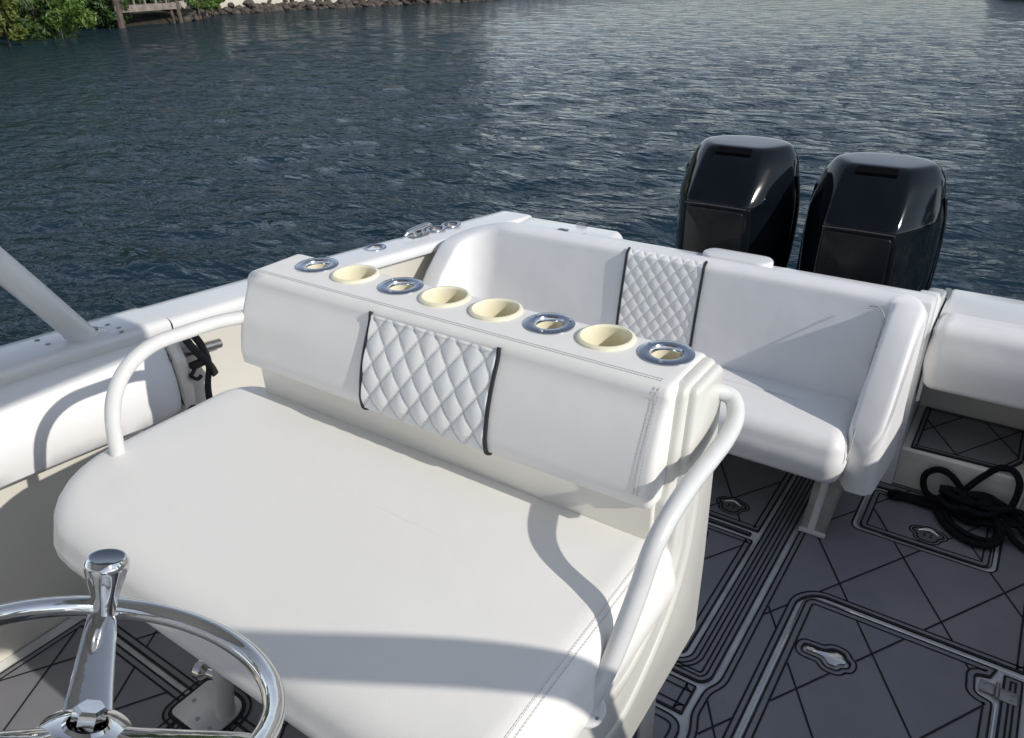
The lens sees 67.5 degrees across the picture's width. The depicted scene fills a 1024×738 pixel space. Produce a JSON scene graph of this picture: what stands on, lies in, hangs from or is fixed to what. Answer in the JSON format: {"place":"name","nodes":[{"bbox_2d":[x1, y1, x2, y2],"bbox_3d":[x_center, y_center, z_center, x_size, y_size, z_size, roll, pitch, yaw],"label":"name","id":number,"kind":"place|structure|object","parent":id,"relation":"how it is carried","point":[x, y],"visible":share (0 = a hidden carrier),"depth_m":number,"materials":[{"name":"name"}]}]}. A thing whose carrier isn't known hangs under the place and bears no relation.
{"place":"outdoors","nodes":[
{"label":"outdoors","id":0,"kind":"place"},
{"bbox_2d":[0,10,177,36],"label":"bank","id":1,"kind":"structure","parent":0,"point":[148,17],"depth_m":39.59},
{"bbox_2d":[0,0,37,26],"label":"shrub","id":2,"kind":"object","parent":1,"relation":"on","point":[8,21],"visible":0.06,"depth_m":32.98,"materials":[{"name":"green plant"}]},
{"bbox_2d":[3,0,74,33],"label":"shrub","id":3,"kind":"object","parent":1,"relation":"on","point":[25,17],"visible":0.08,"depth_m":34.19,"materials":[{"name":"green plant"}]},
{"bbox_2d":[182,0,480,14],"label":"bank","id":4,"kind":"structure","parent":0,"point":[386,3],"depth_m":54.82,"materials":[{"name":"grey stone"}]},
{"bbox_2d":[127,0,139,4],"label":"tree","id":5,"kind":"object","parent":4,"relation":"on","point":[129,2],"visible":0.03,"depth_m":44.55,"materials":[{"name":"green plant"}]},
{"bbox_2d":[137,0,172,11],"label":"shrub","id":6,"kind":"object","parent":4,"relation":"on","point":[151,1],"visible":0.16,"depth_m":45.91,"materials":[{"name":"green plant"}]},
{"bbox_2d":[175,11,194,20],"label":"rock","id":7,"kind":"object","parent":4,"relation":"on","point":[192,16],"visible":0.37,"depth_m":41.49,"materials":[{"name":"grey stone"}]},
{"bbox_2d":[182,14,191,21],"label":"rock","id":8,"kind":"object","parent":4,"relation":"on","point":[187,17],"visible":0.58,"depth_m":40.87,"materials":[{"name":"grey stone"}]},
{"bbox_2d":[185,9,195,16],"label":"rock","id":9,"kind":"object","parent":4,"relation":"on","point":[192,12],"visible":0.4,"depth_m":41.85,"materials":[{"name":"grey stone"}]},
{"bbox_2d":[184,0,215,18],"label":"shrub","id":10,"kind":"object","parent":4,"relation":"on","point":[206,5],"visible":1,"depth_m":40.77,"materials":[{"name":"green plant"}]},
{"bbox_2d":[194,0,219,16],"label":"shrub","id":11,"kind":"object","parent":4,"relation":"on","point":[217,5],"visible":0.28,"depth_m":42.95,"materials":[{"name":"green plant"}]},
{"bbox_2d":[205,0,225,13],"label":"shrub","id":12,"kind":"object","parent":4,"relation":"on","point":[220,1],"visible":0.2,"depth_m":45.80,"materials":[{"name":"green plant"}]},
{"bbox_2d":[223,6,231,12],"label":"rock","id":13,"kind":"object","parent":4,"relation":"on","point":[227,9],"visible":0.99,"depth_m":47.78,"materials":[{"name":"grey stone"}]},
{"bbox_2d":[227,2,234,7],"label":"rock","id":14,"kind":"object","parent":4,"relation":"on","point":[231,4],"visible":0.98,"depth_m":48.35,"materials":[{"name":"grey stone"}]},
{"bbox_2d":[231,8,240,13],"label":"rock","id":15,"kind":"object","parent":4,"relation":"on","point":[235,11],"visible":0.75,"depth_m":47.98,"materials":[{"name":"grey stone"}]},
{"bbox_2d":[233,5,242,11],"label":"rock","id":16,"kind":"object","parent":4,"relation":"on","point":[239,7],"visible":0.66,"depth_m":48.31,"materials":[{"name":"grey stone"}]},
{"bbox_2d":[241,7,249,13],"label":"rock","id":17,"kind":"object","parent":4,"relation":"on","point":[244,10],"visible":0.8,"depth_m":48.38,"materials":[{"name":"grey stone"}]},
{"bbox_2d":[245,0,254,5],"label":"rock","id":18,"kind":"object","parent":4,"relation":"on","point":[248,2],"visible":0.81,"depth_m":49.08,"materials":[{"name":"grey stone"}]},
{"bbox_2d":[248,3,256,8],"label":"rock","id":19,"kind":"object","parent":4,"relation":"on","point":[251,5],"visible":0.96,"depth_m":49.10,"materials":[{"name":"grey stone"}]},
{"bbox_2d":[261,2,270,7],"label":"rock","id":20,"kind":"object","parent":4,"relation":"on","point":[266,5],"visible":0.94,"depth_m":49.59,"materials":[{"name":"grey stone"}]},
{"bbox_2d":[170,0,366,11],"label":"seawall","id":21,"kind":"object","parent":4,"relation":"on","point":[223,4],"visible":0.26,"depth_m":48.89,"materials":[{"name":"concrete"}]},
{"bbox_2d":[269,7,279,11],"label":"rock","id":22,"kind":"object","parent":4,"relation":"on","point":[274,9],"visible":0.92,"depth_m":49.71,"materials":[{"name":"grey stone"}]},
{"bbox_2d":[282,5,292,10],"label":"rock","id":23,"kind":"object","parent":4,"relation":"on","point":[286,8],"visible":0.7,"depth_m":50.28,"materials":[{"name":"grey stone"}]},
{"bbox_2d":[288,1,298,7],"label":"rock","id":24,"kind":"object","parent":4,"relation":"on","point":[293,4],"visible":0.67,"depth_m":51.04,"materials":[{"name":"grey stone"}]},
{"bbox_2d":[298,1,306,7],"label":"rock","id":25,"kind":"object","parent":4,"relation":"on","point":[302,4],"visible":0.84,"depth_m":51.56,"materials":[{"name":"grey stone"}]},
{"bbox_2d":[306,0,313,5],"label":"rock","id":26,"kind":"object","parent":4,"relation":"on","point":[309,2],"visible":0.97,"depth_m":51.86,"materials":[{"name":"grey stone"}]},
{"bbox_2d":[314,1,325,6],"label":"rock","id":27,"kind":"object","parent":4,"relation":"on","point":[321,3],"visible":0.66,"depth_m":52.23,"materials":[{"name":"grey stone"}]},
{"bbox_2d":[326,3,334,7],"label":"rock","id":28,"kind":"object","parent":4,"relation":"on","point":[329,5],"visible":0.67,"depth_m":52.48,"materials":[{"name":"grey stone"}]},
{"bbox_2d":[335,4,345,7],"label":"rock","id":29,"kind":"object","parent":4,"relation":"on","point":[340,6],"visible":0.53,"depth_m":52.81,"materials":[{"name":"grey stone"}]},
{"bbox_2d":[345,3,354,7],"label":"rock","id":30,"kind":"object","parent":4,"relation":"on","point":[348,5],"visible":0.52,"depth_m":53.12,"materials":[{"name":"grey stone"}]},
{"bbox_2d":[351,0,358,4],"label":"rock","id":31,"kind":"object","parent":4,"relation":"on","point":[355,2],"visible":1,"depth_m":53.55,"materials":[{"name":"grey stone"}]},
{"bbox_2d":[367,1,375,6],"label":"rock","id":32,"kind":"object","parent":4,"relation":"on","point":[370,4],"visible":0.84,"depth_m":53.95,"materials":[{"name":"grey stone"}]},
{"bbox_2d":[392,1,402,5],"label":"rock","id":33,"kind":"object","parent":4,"relation":"on","point":[395,3],"visible":0.71,"depth_m":54.74,"materials":[{"name":"grey stone"}]},
{"bbox_2d":[0,0,1023,345],"bbox_3d":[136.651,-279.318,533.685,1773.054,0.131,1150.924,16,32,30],"label":"canal water","id":34,"kind":"structure","parent":0,"point":[144,166],"depth_m":11.91,"materials":[{"name":"blue liquid"}]},
{"bbox_2d":[0,0,28,45],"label":"shrub","id":35,"kind":"object","parent":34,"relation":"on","point":[18,32],"visible":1,"depth_m":28.05,"materials":[{"name":"green plant"}]},
{"bbox_2d":[8,0,57,39],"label":"shrub","id":36,"kind":"object","parent":34,"relation":"on","point":[42,31],"visible":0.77,"depth_m":30.45,"materials":[{"name":"green plant"}]},
{"bbox_2d":[75,0,133,28],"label":"shrub","id":37,"kind":"object","parent":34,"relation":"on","point":[109,16],"visible":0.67,"depth_m":36.63,"materials":[{"name":"green plant"}]},
{"bbox_2d":[107,0,183,27],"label":"wooden dock","id":38,"kind":"object","parent":34,"relation":"in","point":[155,5],"visible":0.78,"depth_m":38.21,"materials":[{"name":"brown wood"}]},
{"bbox_2d":[0,211,1023,662],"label":"boat hull","id":39,"kind":"object","parent":34,"relation":"on","point":[32,565],"visible":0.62,"depth_m":2.40,"materials":[{"name":"white plastic"}]},
{"bbox_2d":[0,246,123,344],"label":"support pole","id":40,"kind":"object","parent":39,"relation":"on","point":[22,284],"visible":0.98,"depth_m":1.91,"materials":[{"name":"silver metal"}]},
{"bbox_2d":[0,338,195,489],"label":"side bolster","id":41,"kind":"object","parent":39,"relation":"attached to","point":[51,418],"visible":0.78,"depth_m":2.02,"materials":[{"name":"leather"}]},
{"bbox_2d":[167,335,222,408],"bbox_3d":[-0.951,0.096,2.393,0.066,0.459,0.193,16,32,30],"label":"rope","id":42,"kind":"object","parent":39,"relation":"attached to","point":[200,349],"visible":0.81,"depth_m":2.31,"materials":[{"name":"black fabric"}]},
{"bbox_2d":[364,244,385,250],"bbox_3d":[-0.536,-0.436,3.022,0.080,0.094,0.100,16,32,30],"label":"rod holder","id":43,"kind":"object","parent":39,"relation":"attached to","point":[383,246],"visible":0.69,"depth_m":3.01,"materials":[{"name":"silver metal"}]},
{"bbox_2d":[404,222,431,238],"bbox_3d":[-0.389,-0.576,3.188,0.044,0.046,0.173,16,32,30],"label":"mooring cleat","id":44,"kind":"object","parent":39,"relation":"attached to","point":[421,233],"visible":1,"depth_m":3.18,"materials":[{"name":"silver metal"}]},
{"bbox_2d":[426,225,445,232],"bbox_3d":[-0.326,-0.564,3.311,0.080,0.094,0.100,16,32,30],"label":"rod holder","id":45,"kind":"object","parent":39,"relation":"attached to","point":[432,228],"visible":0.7,"depth_m":3.29,"materials":[{"name":"silver metal"}]},
{"bbox_2d":[441,221,460,227],"bbox_3d":[-0.267,-0.597,3.388,0.080,0.094,0.100,16,32,30],"label":"rod holder","id":46,"kind":"object","parent":39,"relation":"attached to","point":[454,223],"visible":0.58,"depth_m":3.38,"materials":[{"name":"silver metal"}]},
{"bbox_2d":[911,407,1023,471],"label":"foam mat","id":47,"kind":"object","parent":39,"relation":"on","point":[965,439],"visible":0.91,"depth_m":2.68,"materials":[{"name":"black rubber"}]},
{"bbox_2d":[915,313,1023,409],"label":"transom cushion","id":48,"kind":"object","parent":39,"relation":"attached to","point":[977,358],"visible":0.99,"depth_m":2.40,"materials":[{"name":"leather"}]},
{"bbox_2d":[675,135,799,267],"bbox_3d":[1.014,-0.108,3.747,0.537,1.949,0.636,16,32,30],"label":"outboard motor","id":49,"kind":"object","parent":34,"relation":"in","point":[740,193],"visible":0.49,"depth_m":3.23,"materials":[{"name":"glossy black painted plastic"}]},
{"bbox_2d":[796,152,947,291],"bbox_3d":[1.490,0.046,3.476,0.537,1.949,0.636,16,32,30],"label":"outboard motor","id":50,"kind":"object","parent":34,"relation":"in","point":[876,218],"visible":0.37,"depth_m":2.96,"materials":[{"name":"glossy black painted plastic"}]},
{"bbox_2d":[0,474,1023,737],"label":"deck","id":51,"kind":"structure","parent":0,"point":[70,622],"depth_m":2.12,"materials":[{"name":"grey rubber"}]},
{"bbox_2d":[0,619,184,731],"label":"foam mat","id":52,"kind":"object","parent":51,"relation":"on","point":[34,686],"visible":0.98,"depth_m":2.01,"materials":[{"name":"black rubber"}]},
{"bbox_2d":[176,722,233,731],"bbox_3d":[-0.812,1.204,1.304,0.796,0.009,1.236,16,32,30],"label":"foam mat","id":53,"kind":"object","parent":51,"relation":"on","point":[179,727],"visible":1,"depth_m":1.90,"materials":[{"name":"black rubber"}]},
{"bbox_2d":[117,618,308,737],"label":"foam mat","id":54,"kind":"object","parent":51,"relation":"on","point":[166,655],"visible":0.12,"depth_m":2.10,"materials":[{"name":"black rubber"}]},
{"bbox_2d":[54,254,744,737],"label":"leaning post","id":55,"kind":"object","parent":51,"relation":"on","point":[382,506],"visible":1,"depth_m":1.34,"materials":[{"name":"white leather"}]},
{"bbox_2d":[652,705,679,737],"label":"foam mat","id":56,"kind":"object","parent":51,"relation":"on","point":[666,724],"visible":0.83,"depth_m":1.88,"materials":[{"name":"black rubber"}]},
{"bbox_2d":[656,673,696,714],"bbox_3d":[0.363,0.815,1.996,0.212,0.008,0.098,16,32,30],"label":"foam mat","id":57,"kind":"object","parent":51,"relation":"on","point":[675,693],"visible":0.52,"depth_m":1.96,"materials":[{"name":"black rubber"}]},
{"bbox_2d":[681,524,752,652],"bbox_3d":[0.405,0.596,2.401,0.524,0.020,0.556,16,32,30],"label":"deck hatch","id":58,"kind":"object","parent":51,"relation":"on","point":[725,552],"visible":0.03,"depth_m":2.37,"materials":[{"name":"grey plastic"}]},
{"bbox_2d":[708,517,751,536],"bbox_3d":[0.570,0.480,2.629,0.508,0.008,0.016,16,32,30],"label":"foam mat","id":59,"kind":"object","parent":51,"relation":"on","point":[730,527],"visible":0.4,"depth_m":2.53,"materials":[{"name":"black rubber"}]},
{"bbox_2d":[671,475,814,683],"bbox_3d":[0.584,0.514,2.562,0.616,0.008,1.181,16,32,30],"label":"foam mat","id":60,"kind":"object","parent":51,"relation":"on","point":[702,662],"visible":0.75,"depth_m":2.27,"materials":[{"name":"black rubber"}]},
{"bbox_2d":[709,453,793,532],"bbox_3d":[0.735,0.366,2.825,0.525,0.020,0.512,16,32,30],"label":"deck hatch","id":61,"kind":"object","parent":51,"relation":"on","point":[746,494],"visible":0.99,"depth_m":2.70,"materials":[{"name":"grey plastic"}]},
{"bbox_2d":[686,481,1023,737],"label":"foam mat","id":62,"kind":"object","parent":51,"relation":"on","point":[961,607],"visible":0.84,"depth_m":2.24,"materials":[{"name":"black rubber"}]},
{"bbox_2d":[423,222,936,538],"bbox_3d":[0.459,-0.042,2.804,1.775,0.758,0.573,16,32,30],"label":"stern bench","id":63,"kind":"object","parent":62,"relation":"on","point":[818,369],"visible":0.76,"depth_m":2.50,"materials":[{"name":"white leather"},{"name":"white fiberglass"}]},
{"bbox_2d":[739,597,1023,737],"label":"deck hatch","id":64,"kind":"object","parent":51,"relation":"on","point":[888,682],"visible":1,"depth_m":1.96,"materials":[{"name":"grey plastic"}]},
{"bbox_2d":[857,489,994,568],"bbox_3d":[1.365,0.512,2.516,0.392,0.020,0.258,16,32,30],"label":"deck hatch","id":65,"kind":"object","parent":51,"relation":"on","point":[884,514],"visible":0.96,"depth_m":2.50,"materials":[{"name":"grey plastic"}]},
{"bbox_2d":[887,464,1023,551],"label":"rope","id":66,"kind":"object","parent":65,"relation":"on","point":[962,503],"visible":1,"depth_m":2.49,"materials":[{"name":"black fabric"}]},
{"bbox_2d":[995,675,1023,737],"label":"foam mat","id":67,"kind":"object","parent":51,"relation":"on","point":[1008,721],"visible":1,"depth_m":1.89,"materials":[{"name":"black rubber"}]},
{"label":"distant water","id":68,"kind":"structure","parent":0,"visible":0},
{"bbox_2d":[27,0,97,37],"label":"shrub","id":69,"kind":"object","parent":68,"relation":"on","point":[68,9],"visible":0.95,"depth_m":30.85,"materials":[{"name":"green plant"}]},
{"bbox_3d":[-0.751,1.004,0.444,1.300,1.134,0.908,16,32,30],"label":"helm console","id":70,"kind":"object","parent":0,"visible":0},
{"bbox_2d":[0,549,285,737],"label":"steering wheel","id":71,"kind":"object","parent":70,"relation":"attached to","point":[87,711],"visible":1,"depth_m":0.84,"materials":[{"name":"silver metal"}]}
]}

